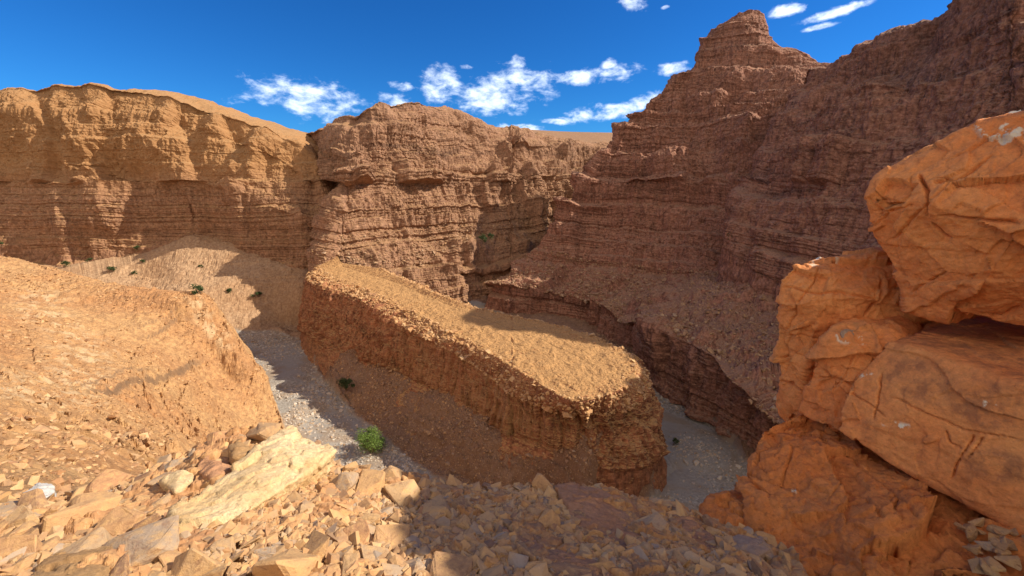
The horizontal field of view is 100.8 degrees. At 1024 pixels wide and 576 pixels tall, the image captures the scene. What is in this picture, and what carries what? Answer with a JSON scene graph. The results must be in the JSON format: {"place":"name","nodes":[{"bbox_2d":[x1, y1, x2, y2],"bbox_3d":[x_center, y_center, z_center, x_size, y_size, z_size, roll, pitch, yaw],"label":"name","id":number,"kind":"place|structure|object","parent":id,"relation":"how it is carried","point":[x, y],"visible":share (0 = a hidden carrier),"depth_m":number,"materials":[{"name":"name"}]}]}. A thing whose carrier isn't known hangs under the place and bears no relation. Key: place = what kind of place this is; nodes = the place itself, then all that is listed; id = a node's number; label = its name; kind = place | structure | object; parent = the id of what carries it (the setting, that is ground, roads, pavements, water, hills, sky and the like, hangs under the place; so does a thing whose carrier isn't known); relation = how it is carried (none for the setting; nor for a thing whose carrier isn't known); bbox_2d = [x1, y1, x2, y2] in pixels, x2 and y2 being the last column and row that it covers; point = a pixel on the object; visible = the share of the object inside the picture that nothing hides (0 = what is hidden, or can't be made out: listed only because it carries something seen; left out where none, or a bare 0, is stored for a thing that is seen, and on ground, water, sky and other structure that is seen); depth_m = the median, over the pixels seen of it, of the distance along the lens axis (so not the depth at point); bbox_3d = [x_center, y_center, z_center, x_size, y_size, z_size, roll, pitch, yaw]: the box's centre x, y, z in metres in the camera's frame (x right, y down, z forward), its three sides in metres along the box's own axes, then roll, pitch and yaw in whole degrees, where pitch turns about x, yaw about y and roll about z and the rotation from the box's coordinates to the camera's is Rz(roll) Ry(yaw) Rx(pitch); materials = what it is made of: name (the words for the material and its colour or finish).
{"place":"outdoors","nodes":[
{"label":"outdoors","id":0,"kind":"place"},
{"bbox_2d":[0,82,334,268],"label":"canyon wall","id":1,"kind":"structure","parent":0,"point":[96,171],"depth_m":199.10,"materials":[{"name":"stone"}]},
{"bbox_2d":[0,234,755,510],"bbox_3d":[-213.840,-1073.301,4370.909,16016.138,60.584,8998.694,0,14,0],"label":"valley ground","id":2,"kind":"structure","parent":0,"point":[173,268],"depth_m":99.16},
{"bbox_2d":[5,521,37,536],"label":"stone","id":3,"kind":"object","parent":2,"relation":"on","point":[24,527],"visible":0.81,"depth_m":2.37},
{"bbox_2d":[5,504,39,529],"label":"stone","id":4,"kind":"object","parent":2,"relation":"on","point":[21,514],"visible":0.45,"depth_m":2.62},
{"bbox_2d":[17,488,48,508],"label":"stone","id":5,"kind":"object","parent":2,"relation":"on","point":[34,498],"visible":0.38,"depth_m":2.96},
{"bbox_2d":[188,283,204,293],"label":"shrub","id":6,"kind":"object","parent":2,"relation":"on","point":[199,288],"visible":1,"depth_m":113.43,"materials":[{"name":"green plant"}]},
{"bbox_2d":[0,256,492,498],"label":"scree","id":7,"kind":"structure","parent":2,"relation":"on","point":[24,463],"depth_m":30.30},
{"bbox_2d":[336,377,354,390],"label":"bush","id":8,"kind":"object","parent":2,"relation":"on","point":[345,382],"visible":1,"depth_m":117.10,"materials":[{"name":"green plant"}]},
{"bbox_2d":[354,426,387,452],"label":"bush","id":9,"kind":"object","parent":2,"relation":"on","point":[371,437],"visible":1,"depth_m":95.77,"materials":[{"name":"green plant"}]},
{"bbox_2d":[0,423,807,575],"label":"rocky ledge","id":10,"kind":"object","parent":2,"relation":"on","point":[325,504],"visible":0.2,"depth_m":2.73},
{"bbox_2d":[37,536,59,551],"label":"stone","id":11,"kind":"object","parent":10,"relation":"on","point":[52,542],"visible":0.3,"depth_m":2.22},
{"bbox_2d":[30,546,112,575],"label":"rock slab","id":12,"kind":"object","parent":10,"relation":"on","point":[60,564],"visible":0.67,"depth_m":1.90,"materials":[{"name":"brown stone"}]},
{"bbox_2d":[69,484,87,501],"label":"stone","id":13,"kind":"object","parent":10,"relation":"on","point":[78,490],"visible":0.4,"depth_m":3.12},
{"bbox_2d":[59,527,112,553],"bbox_3d":[-2.128,1.328,2.097,0.182,0.160,0.247,9,17,33],"label":"stone","id":14,"kind":"object","parent":10,"relation":"on","point":[97,538],"visible":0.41,"depth_m":2.11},
{"bbox_2d":[157,550,180,565],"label":"stone","id":15,"kind":"object","parent":10,"relation":"on","point":[166,558],"visible":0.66,"depth_m":2.00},
{"bbox_2d":[201,563,226,575],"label":"stone","id":16,"kind":"object","parent":10,"relation":"on","point":[218,571],"visible":1,"depth_m":1.90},
{"bbox_2d":[225,562,238,575],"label":"stone","id":17,"kind":"object","parent":10,"relation":"on","point":[233,566],"visible":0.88,"depth_m":1.97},
{"bbox_2d":[165,425,336,531],"bbox_3d":[-1.681,1.336,2.874,0.663,0.454,1.604,0,14,0],"label":"rock slab","id":18,"kind":"object","parent":10,"relation":"on","point":[287,459],"visible":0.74,"depth_m":2.81,"materials":[{"name":"stone"}]},
{"bbox_2d":[356,469,384,494],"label":"stone","id":19,"kind":"object","parent":10,"relation":"on","point":[371,481],"visible":0.81,"depth_m":3.09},
{"bbox_2d":[0,428,766,575],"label":"gravel","id":20,"kind":"structure","parent":10,"relation":"on","point":[417,543],"depth_m":2.47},
{"bbox_2d":[0,519,7,533],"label":"stone","id":21,"kind":"object","parent":20,"relation":"on","point":[3,524],"visible":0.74,"depth_m":2.55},
{"bbox_2d":[0,501,18,517],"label":"stone","id":22,"kind":"object","parent":20,"relation":"on","point":[8,509],"visible":0.35,"depth_m":2.90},
{"bbox_2d":[0,552,37,575],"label":"stone","id":23,"kind":"object","parent":20,"relation":"on","point":[26,562],"visible":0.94,"depth_m":1.97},
{"bbox_2d":[0,534,42,558],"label":"stone","id":24,"kind":"object","parent":20,"relation":"on","point":[11,544],"visible":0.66,"depth_m":2.13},
{"bbox_2d":[22,524,41,535],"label":"stone","id":25,"kind":"object","parent":20,"relation":"on","point":[35,529],"visible":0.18,"depth_m":2.38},
{"bbox_2d":[23,483,56,497],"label":"stone","id":26,"kind":"object","parent":20,"relation":"on","point":[48,489],"visible":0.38,"depth_m":3.21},
{"bbox_2d":[41,492,122,532],"bbox_3d":[-2.591,1.421,2.556,0.184,0.244,0.376,-3,-6,25],"label":"stone","id":27,"kind":"object","parent":20,"relation":"on","point":[102,502],"visible":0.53,"depth_m":2.53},
{"bbox_2d":[69,491,106,505],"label":"stone","id":28,"kind":"object","parent":20,"relation":"on","point":[80,498],"visible":0.25,"depth_m":2.90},
{"bbox_2d":[83,469,131,492],"bbox_3d":[-3.088,1.518,3.236,0.244,0.109,0.248,23,21,-6],"label":"stone","id":29,"kind":"object","parent":20,"relation":"on","point":[105,479],"visible":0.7,"depth_m":3.23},
{"bbox_2d":[90,506,146,536],"bbox_3d":[-2.228,1.350,2.371,0.196,0.073,0.244,12,34,8],"label":"stone","id":30,"kind":"object","parent":20,"relation":"on","point":[117,520],"visible":0.5,"depth_m":2.38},
{"bbox_2d":[109,553,129,575],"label":"stone","id":31,"kind":"object","parent":20,"relation":"on","point":[121,567],"visible":0.76,"depth_m":1.90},
{"bbox_2d":[101,515,179,566],"bbox_3d":[-1.822,1.262,2.066,0.336,0.084,0.283,-13,14,-28],"label":"stone","id":32,"kind":"object","parent":20,"relation":"on","point":[147,543],"visible":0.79,"depth_m":2.06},
{"bbox_2d":[132,513,161,529],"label":"stone","id":33,"kind":"object","parent":20,"relation":"on","point":[154,517],"visible":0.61,"depth_m":2.38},
{"bbox_2d":[148,570,166,575],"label":"stone","id":34,"kind":"object","parent":20,"relation":"on","point":[154,573],"visible":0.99,"depth_m":1.91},
{"bbox_2d":[147,472,171,485],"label":"stone","id":35,"kind":"object","parent":20,"relation":"on","point":[154,481],"visible":0.34,"depth_m":3.07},
{"bbox_2d":[152,492,171,507],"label":"stone","id":36,"kind":"object","parent":20,"relation":"on","point":[166,498],"visible":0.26,"depth_m":2.74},
{"bbox_2d":[164,458,188,470],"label":"stone","id":37,"kind":"object","parent":20,"relation":"on","point":[173,463],"visible":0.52,"depth_m":3.31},
{"bbox_2d":[159,470,194,494],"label":"stone","id":38,"kind":"object","parent":20,"relation":"on","point":[176,482],"visible":0.59,"depth_m":2.93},
{"bbox_2d":[170,548,226,575],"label":"stone","id":39,"kind":"object","parent":20,"relation":"on","point":[192,562],"visible":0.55,"depth_m":1.93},
{"bbox_2d":[198,455,231,479],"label":"stone","id":40,"kind":"object","parent":20,"relation":"on","point":[211,469],"visible":0.56,"depth_m":3.02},
{"bbox_2d":[206,430,228,445],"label":"stone","id":41,"kind":"object","parent":20,"relation":"on","point":[213,438],"visible":0.43,"depth_m":3.52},
{"bbox_2d":[209,536,235,559],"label":"stone","id":42,"kind":"object","parent":20,"relation":"on","point":[227,542],"visible":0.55,"depth_m":2.11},
{"bbox_2d":[227,439,250,465],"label":"stone","id":43,"kind":"object","parent":20,"relation":"on","point":[238,449],"visible":0.59,"depth_m":3.22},
{"bbox_2d":[221,440,250,456],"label":"stone","id":44,"kind":"object","parent":43,"relation":"on","point":[224,452],"visible":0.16,"depth_m":3.31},
{"bbox_2d":[239,534,261,548],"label":"stone","id":45,"kind":"object","parent":20,"relation":"on","point":[256,538],"visible":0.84,"depth_m":2.16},
{"bbox_2d":[246,422,281,441],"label":"stone","id":46,"kind":"object","parent":20,"relation":"on","point":[260,431],"visible":0.69,"depth_m":3.51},
{"bbox_2d":[254,545,278,557],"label":"stone","id":47,"kind":"object","parent":20,"relation":"on","point":[268,552],"visible":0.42,"depth_m":2.08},
{"bbox_2d":[251,548,321,575],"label":"stone","id":48,"kind":"object","parent":20,"relation":"on","point":[293,562],"visible":0.97,"depth_m":1.89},
{"bbox_2d":[300,530,329,562],"bbox_3d":[-1.021,1.342,2.140,0.219,0.080,0.190,-9,30,38],"label":"stone","id":49,"kind":"object","parent":20,"relation":"on","point":[317,543],"visible":0.33,"depth_m":2.12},
{"bbox_2d":[309,563,340,575],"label":"stone","id":50,"kind":"object","parent":20,"relation":"on","point":[332,568],"visible":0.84,"depth_m":2.00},
{"bbox_2d":[326,518,347,527],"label":"stone","id":51,"kind":"object","parent":20,"relation":"on","point":[334,521],"visible":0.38,"depth_m":2.44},
{"bbox_2d":[330,472,358,491],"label":"stone","id":52,"kind":"object","parent":20,"relation":"on","point":[343,481],"visible":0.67,"depth_m":3.01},
{"bbox_2d":[340,553,358,575],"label":"stone","id":53,"kind":"object","parent":20,"relation":"on","point":[347,559],"visible":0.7,"depth_m":2.05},
{"bbox_2d":[342,461,358,471],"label":"stone","id":54,"kind":"object","parent":20,"relation":"on","point":[351,466],"visible":0.6,"depth_m":3.39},
{"bbox_2d":[343,520,369,542],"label":"stone","id":55,"kind":"object","parent":20,"relation":"on","point":[362,527],"visible":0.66,"depth_m":2.33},
{"bbox_2d":[358,498,372,509],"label":"stone","id":56,"kind":"object","parent":20,"relation":"on","point":[366,503],"visible":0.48,"depth_m":2.76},
{"bbox_2d":[358,513,380,521],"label":"stone","id":57,"kind":"object","parent":20,"relation":"on","point":[371,517],"visible":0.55,"depth_m":2.61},
{"bbox_2d":[361,545,388,564],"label":"stone","id":58,"kind":"object","parent":20,"relation":"on","point":[367,551],"visible":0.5,"depth_m":2.16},
{"bbox_2d":[374,524,409,545],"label":"stone","id":59,"kind":"object","parent":20,"relation":"on","point":[396,534],"visible":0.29,"depth_m":2.35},
{"bbox_2d":[384,479,419,505],"bbox_3d":[-0.772,1.485,3.060,0.236,0.078,0.293,4,10,-40],"label":"stone","id":60,"kind":"object","parent":20,"relation":"on","point":[399,492],"visible":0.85,"depth_m":3.05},
{"bbox_2d":[409,558,425,575],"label":"stone","id":61,"kind":"object","parent":20,"relation":"on","point":[417,564],"visible":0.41,"depth_m":2.04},
{"bbox_2d":[420,494,451,517],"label":"stone","id":62,"kind":"object","parent":20,"relation":"on","point":[438,503],"visible":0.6,"depth_m":2.87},
{"bbox_2d":[451,496,470,508],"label":"stone","id":63,"kind":"object","parent":20,"relation":"on","point":[459,500],"visible":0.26,"depth_m":3.07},
{"bbox_2d":[456,515,471,529],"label":"stone","id":64,"kind":"object","parent":20,"relation":"on","point":[464,522],"visible":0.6,"depth_m":2.66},
{"bbox_2d":[495,531,510,542],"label":"stone","id":65,"kind":"object","parent":20,"relation":"on","point":[504,536],"visible":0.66,"depth_m":2.51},
{"bbox_2d":[525,561,544,570],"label":"stone","id":66,"kind":"object","parent":20,"relation":"on","point":[529,565],"visible":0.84,"depth_m":2.13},
{"bbox_2d":[532,473,554,490],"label":"stone","id":67,"kind":"object","parent":20,"relation":"on","point":[540,481],"visible":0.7,"depth_m":3.50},
{"bbox_2d":[537,508,560,526],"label":"stone","id":68,"kind":"object","parent":20,"relation":"on","point":[548,516],"visible":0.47,"depth_m":2.84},
{"bbox_2d":[586,560,615,570],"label":"stone","id":69,"kind":"object","parent":20,"relation":"on","point":[607,565],"visible":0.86,"depth_m":2.20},
{"bbox_2d":[666,546,698,563],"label":"stone","id":70,"kind":"object","parent":20,"relation":"on","point":[683,549],"visible":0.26,"depth_m":2.54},
{"bbox_2d":[732,534,769,558],"bbox_3d":[1.667,1.868,2.998,0.332,0.272,0.255,-10,17,-35],"label":"stone","id":71,"kind":"object","parent":20,"relation":"on","point":[750,545],"visible":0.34,"depth_m":2.92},
{"bbox_2d":[748,558,768,575],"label":"stone","id":72,"kind":"object","parent":20,"relation":"on","point":[758,568],"visible":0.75,"depth_m":2.48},
{"bbox_2d":[384,465,403,478],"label":"stone","id":73,"kind":"object","parent":10,"relation":"on","point":[391,471],"visible":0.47,"depth_m":3.36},
{"bbox_2d":[429,551,472,575],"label":"stone","id":74,"kind":"object","parent":10,"relation":"on","point":[446,564],"visible":0.95,"depth_m":2.07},
{"bbox_2d":[473,504,489,513],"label":"stone","id":75,"kind":"object","parent":10,"relation":"on","point":[483,508],"visible":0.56,"depth_m":2.99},
{"bbox_2d":[516,542,536,561],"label":"stone","id":76,"kind":"object","parent":10,"relation":"on","point":[523,548],"visible":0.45,"depth_m":2.24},
{"bbox_2d":[502,527,613,575],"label":"rock slab","id":77,"kind":"object","parent":10,"relation":"on","point":[559,555],"visible":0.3,"depth_m":2.31,"materials":[{"name":"red stone"}]},
{"bbox_2d":[547,561,591,575],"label":"stone","id":78,"kind":"object","parent":77,"relation":"on","point":[573,569],"visible":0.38,"depth_m":2.19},
{"bbox_2d":[554,482,643,550],"bbox_3d":[0.720,1.768,3.120,0.749,0.483,0.909,0,14,0],"label":"rock slab","id":79,"kind":"object","parent":10,"relation":"on","point":[597,510],"visible":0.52,"depth_m":3.16,"materials":[{"name":"red stone"}]},
{"bbox_2d":[624,534,641,544],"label":"stone","id":80,"kind":"object","parent":10,"relation":"on","point":[629,539],"visible":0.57,"depth_m":2.67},
{"bbox_2d":[631,513,668,530],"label":"stone","id":81,"kind":"object","parent":10,"relation":"on","point":[659,521],"visible":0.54,"depth_m":3.01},
{"bbox_2d":[676,499,687,516],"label":"stone","id":82,"kind":"object","parent":10,"relation":"on","point":[680,510],"visible":0.2,"depth_m":3.46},
{"bbox_2d":[676,516,715,548],"bbox_3d":[1.342,1.886,3.156,0.346,0.387,0.548,0,14,0],"label":"rock slab","id":83,"kind":"object","parent":10,"relation":"on","point":[689,523],"visible":0.2,"depth_m":3.22,"materials":[{"name":"red stone"}]},
{"bbox_2d":[702,514,720,527],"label":"stone","id":84,"kind":"object","parent":10,"relation":"on","point":[708,520],"visible":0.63,"depth_m":3.35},
{"bbox_2d":[719,554,736,565],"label":"stone","id":85,"kind":"object","parent":10,"relation":"on","point":[728,559],"visible":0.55,"depth_m":2.54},
{"bbox_2d":[758,542,773,560],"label":"stone","id":86,"kind":"object","parent":10,"relation":"on","point":[769,555],"visible":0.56,"depth_m":2.88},
{"bbox_2d":[756,531,777,546],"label":"stone","id":87,"kind":"object","parent":10,"relation":"on","point":[771,539],"visible":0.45,"depth_m":3.28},
{"bbox_2d":[769,569,786,575],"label":"stone","id":88,"kind":"object","parent":10,"relation":"on","point":[776,572],"visible":0.99,"depth_m":2.52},
{"bbox_2d":[782,552,791,570],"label":"stone","id":89,"kind":"object","parent":10,"relation":"on","point":[786,561],"visible":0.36,"depth_m":2.74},
{"bbox_2d":[297,256,670,496],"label":"rock spur","id":90,"kind":"structure","parent":2,"relation":"on","point":[333,324],"depth_m":97.87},
{"bbox_2d":[305,263,652,419],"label":"scree","id":91,"kind":"structure","parent":90,"relation":"on","point":[547,408],"depth_m":96.58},
{"bbox_2d":[238,330,745,509],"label":"cobbles","id":92,"kind":"object","parent":2,"relation":"on","point":[405,466],"visible":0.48,"depth_m":109.50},
{"bbox_2d":[323,332,750,484],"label":"scree","id":93,"kind":"structure","parent":2,"relation":"on","point":[459,422],"depth_m":97.02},
{"bbox_2d":[485,9,830,450],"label":"butte","id":94,"kind":"object","parent":2,"relation":"on","point":[655,181],"visible":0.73,"depth_m":195.93,"materials":[{"name":"stone"}]},
{"bbox_2d":[483,246,784,423],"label":"scree","id":95,"kind":"structure","parent":94,"relation":"on","point":[732,346],"depth_m":140.10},
{"bbox_2d":[735,412,1023,575],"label":"rock buttress","id":96,"kind":"object","parent":2,"relation":"on","point":[823,499],"visible":0.59,"depth_m":3.72,"materials":[{"name":"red stone"}]},
{"bbox_2d":[699,485,746,526],"bbox_3d":[2.603,2.329,4.261,1.607,0.685,0.841,-7,16,-27],"label":"rock block","id":97,"kind":"object","parent":96,"relation":"on","point":[725,507],"visible":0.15,"depth_m":4.11,"materials":[{"name":"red stone"}]},
{"bbox_2d":[769,247,931,420],"bbox_3d":[4.965,0.578,5.455,3.474,2.364,1.118,-5,15,-20],"label":"rock block","id":98,"kind":"object","parent":96,"relation":"on","point":[816,298],"visible":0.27,"depth_m":4.91,"materials":[{"name":"orange stone"}]},
{"bbox_2d":[798,315,922,431],"bbox_3d":[4.662,0.760,5.226,2.972,1.325,0.776,-8,16,-30],"label":"rock block","id":99,"kind":"object","parent":96,"relation":"on","point":[844,361],"visible":0.42,"depth_m":4.55,"materials":[{"name":"orange stone"}]},
{"bbox_2d":[839,315,1023,532],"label":"rock slab","id":100,"kind":"object","parent":96,"relation":"on","point":[938,407],"visible":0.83,"depth_m":3.76,"materials":[{"name":"orange stone"}]},
{"bbox_2d":[864,110,1023,325],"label":"boulder","id":101,"kind":"object","parent":100,"relation":"on","point":[946,227],"visible":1,"depth_m":3.82,"materials":[{"name":"orange stone"}]},
{"bbox_2d":[963,523,977,541],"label":"stone","id":102,"kind":"object","parent":96,"relation":"on","point":[972,535],"visible":0.95,"depth_m":3.35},
{"bbox_2d":[962,544,980,554],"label":"stone","id":103,"kind":"object","parent":96,"relation":"on","point":[975,549],"visible":1,"depth_m":3.21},
{"bbox_2d":[968,517,984,526],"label":"stone","id":104,"kind":"object","parent":96,"relation":"on","point":[978,522],"visible":0.95,"depth_m":3.41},
{"bbox_2d":[968,558,986,574],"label":"stone","id":105,"kind":"object","parent":96,"relation":"on","point":[974,564],"visible":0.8,"depth_m":3.10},
{"bbox_2d":[979,557,1000,575],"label":"stone","id":106,"kind":"object","parent":105,"relation":"on","point":[987,569],"visible":0.91,"depth_m":3.04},
{"bbox_2d":[974,541,995,551],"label":"stone","id":107,"kind":"object","parent":96,"relation":"on","point":[987,545],"visible":0.68,"depth_m":3.25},
{"bbox_2d":[991,542,1009,550],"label":"stone","id":108,"kind":"object","parent":107,"relation":"on","point":[1003,546],"visible":0.94,"depth_m":3.20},
{"bbox_2d":[982,556,1005,571],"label":"stone","id":109,"kind":"object","parent":96,"relation":"on","point":[993,564],"visible":0.73,"depth_m":3.06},
{"bbox_2d":[986,524,1012,536],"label":"stone","id":110,"kind":"object","parent":96,"relation":"on","point":[1002,530],"visible":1,"depth_m":3.33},
{"bbox_2d":[995,547,1011,555],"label":"stone","id":111,"kind":"object","parent":96,"relation":"on","point":[1004,553],"visible":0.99,"depth_m":3.16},
{"bbox_2d":[994,556,1021,570],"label":"stone","id":112,"kind":"object","parent":96,"relation":"on","point":[1012,561],"visible":1,"depth_m":3.10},
{"bbox_2d":[1000,537,1017,550],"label":"stone","id":113,"kind":"object","parent":96,"relation":"on","point":[1012,546],"visible":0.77,"depth_m":3.22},
{"bbox_2d":[303,102,608,303],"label":"mountain","id":114,"kind":"structure","parent":0,"point":[398,169],"depth_m":217.64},
{"bbox_2d":[305,209,553,270],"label":"scree","id":115,"kind":"structure","parent":114,"relation":"on","point":[413,245],"depth_m":210.25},
{"bbox_2d":[0,0,951,132],"label":"sky","id":116,"kind":"structure","parent":0,"point":[301,65],"materials":[{"name":"blue"}]},
{"bbox_2d":[532,130,612,142],"bbox_3d":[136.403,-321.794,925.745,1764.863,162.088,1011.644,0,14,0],"label":"plateau","id":117,"kind":"structure","parent":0,"point":[591,137],"depth_m":744.49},
{"bbox_2d":[717,0,1023,305],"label":"canyon wall","id":118,"kind":"structure","parent":0,"point":[842,130],"depth_m":116.11,"materials":[{"name":"stone"}]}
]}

